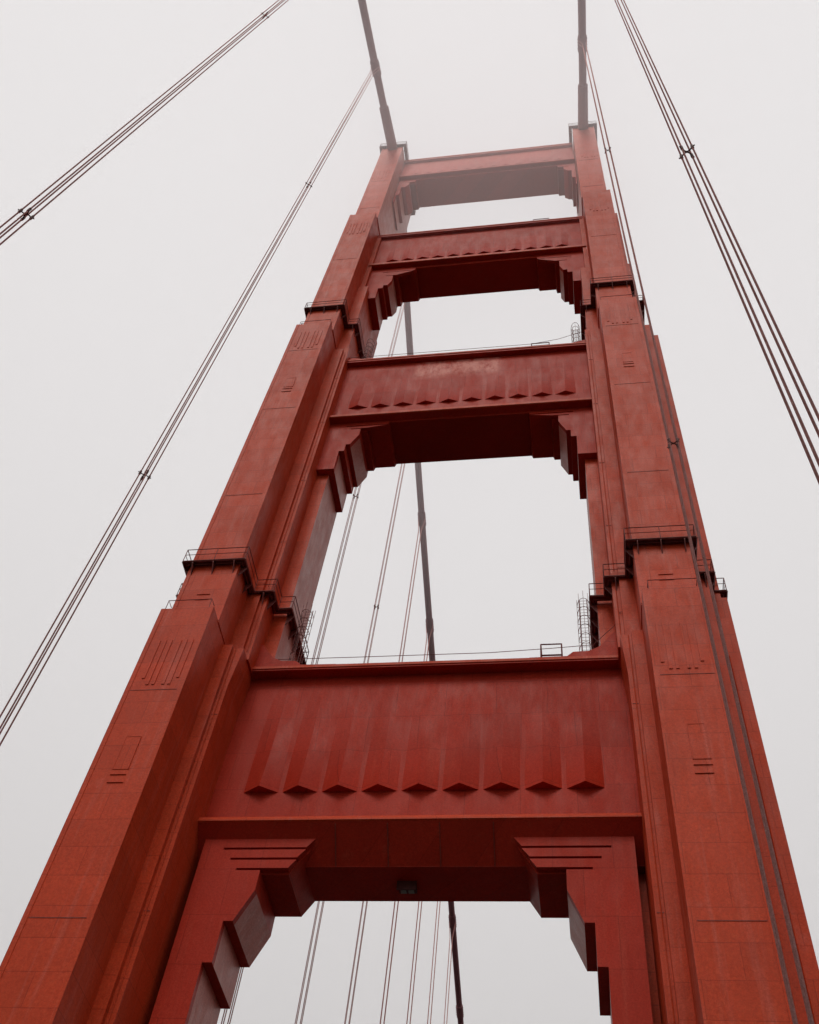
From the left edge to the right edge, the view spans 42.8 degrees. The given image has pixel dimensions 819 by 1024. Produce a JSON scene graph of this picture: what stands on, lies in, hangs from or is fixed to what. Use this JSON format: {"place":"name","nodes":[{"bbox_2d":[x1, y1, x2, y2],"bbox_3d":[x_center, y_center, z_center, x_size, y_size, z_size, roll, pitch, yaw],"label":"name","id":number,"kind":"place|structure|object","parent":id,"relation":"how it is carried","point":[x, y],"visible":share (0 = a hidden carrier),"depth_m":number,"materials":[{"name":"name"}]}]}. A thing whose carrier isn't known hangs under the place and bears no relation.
{"place":"outdoors","nodes":[
{"label":"outdoors","id":0,"kind":"place"},
{"bbox_2d":[0,0,818,1023],"label":"sky","id":1,"kind":"structure","parent":0,"point":[115,295],"materials":[{"name":"white"}]},
{"bbox_3d":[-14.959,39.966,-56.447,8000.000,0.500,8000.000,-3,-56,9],"label":"water","id":2,"kind":"structure","parent":0,"visible":0},
{"bbox_2d":[0,121,818,1023],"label":"suspension bridge tower","id":3,"kind":"structure","parent":2,"relation":"on","point":[250,777],"depth_m":56.90,"materials":[{"name":"red metal"}]},
{"bbox_2d":[358,0,463,1023],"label":"cable","id":4,"kind":"object","parent":3,"relation":"on","point":[388,129],"visible":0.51,"depth_m":161.30,"materials":[{"name":"metal"}]},
{"bbox_2d":[0,0,287,244],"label":"suspender","id":5,"kind":"object","parent":4,"relation":"hanging from","point":[26,213],"visible":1,"depth_m":54.62,"materials":[{"name":"metal"}]},
{"bbox_2d":[0,66,379,745],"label":"suspender","id":6,"kind":"object","parent":4,"relation":"hanging from","point":[8,716],"visible":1,"depth_m":55.70,"materials":[{"name":"metal"}]},
{"bbox_2d":[221,302,405,1023],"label":"suspender","id":7,"kind":"object","parent":4,"relation":"hanging from","point":[356,496],"visible":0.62,"depth_m":99.53,"materials":[{"name":"metal"}]},
{"bbox_2d":[295,464,404,1023],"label":"suspender","id":8,"kind":"object","parent":4,"relation":"hanging from","point":[363,662],"visible":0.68,"depth_m":113.64,"materials":[{"name":"metal"}]},
{"bbox_2d":[344,520,424,1023],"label":"suspender","id":9,"kind":"object","parent":4,"relation":"hanging from","point":[367,901],"visible":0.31,"depth_m":104.75,"materials":[{"name":"metal"}]},
{"bbox_2d":[380,626,432,1023],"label":"suspender","id":10,"kind":"object","parent":4,"relation":"hanging from","point":[394,909],"visible":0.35,"depth_m":118.07,"materials":[{"name":"metal"}]},
{"bbox_2d":[406,901,421,1023],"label":"suspender","id":11,"kind":"object","parent":4,"relation":"hanging from","point":[415,963],"depth_m":133.20,"materials":[{"name":"metal"}]},
{"bbox_2d":[427,901,440,1023],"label":"suspender","id":12,"kind":"object","parent":4,"relation":"hanging from","point":[432,963],"depth_m":150.03,"materials":[{"name":"metal"}]},
{"bbox_2d":[444,922,455,1023],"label":"suspender","id":13,"kind":"object","parent":4,"relation":"hanging from","point":[447,973],"visible":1,"depth_m":164.95,"materials":[{"name":"metal"}]},
{"bbox_2d":[577,0,587,129],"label":"cable","id":14,"kind":"object","parent":3,"relation":"on","point":[582,101],"visible":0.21,"depth_m":139.34,"materials":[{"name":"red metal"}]},
{"bbox_2d":[578,40,813,1023],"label":"suspender","id":15,"kind":"object","parent":14,"relation":"hanging from","point":[783,903],"visible":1,"depth_m":37.67,"materials":[{"name":"metal"}]},
{"bbox_2d":[615,0,818,483],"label":"suspender","id":16,"kind":"object","parent":14,"relation":"hanging from","point":[765,339],"visible":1,"depth_m":29.97,"materials":[{"name":"metal"}]}
]}

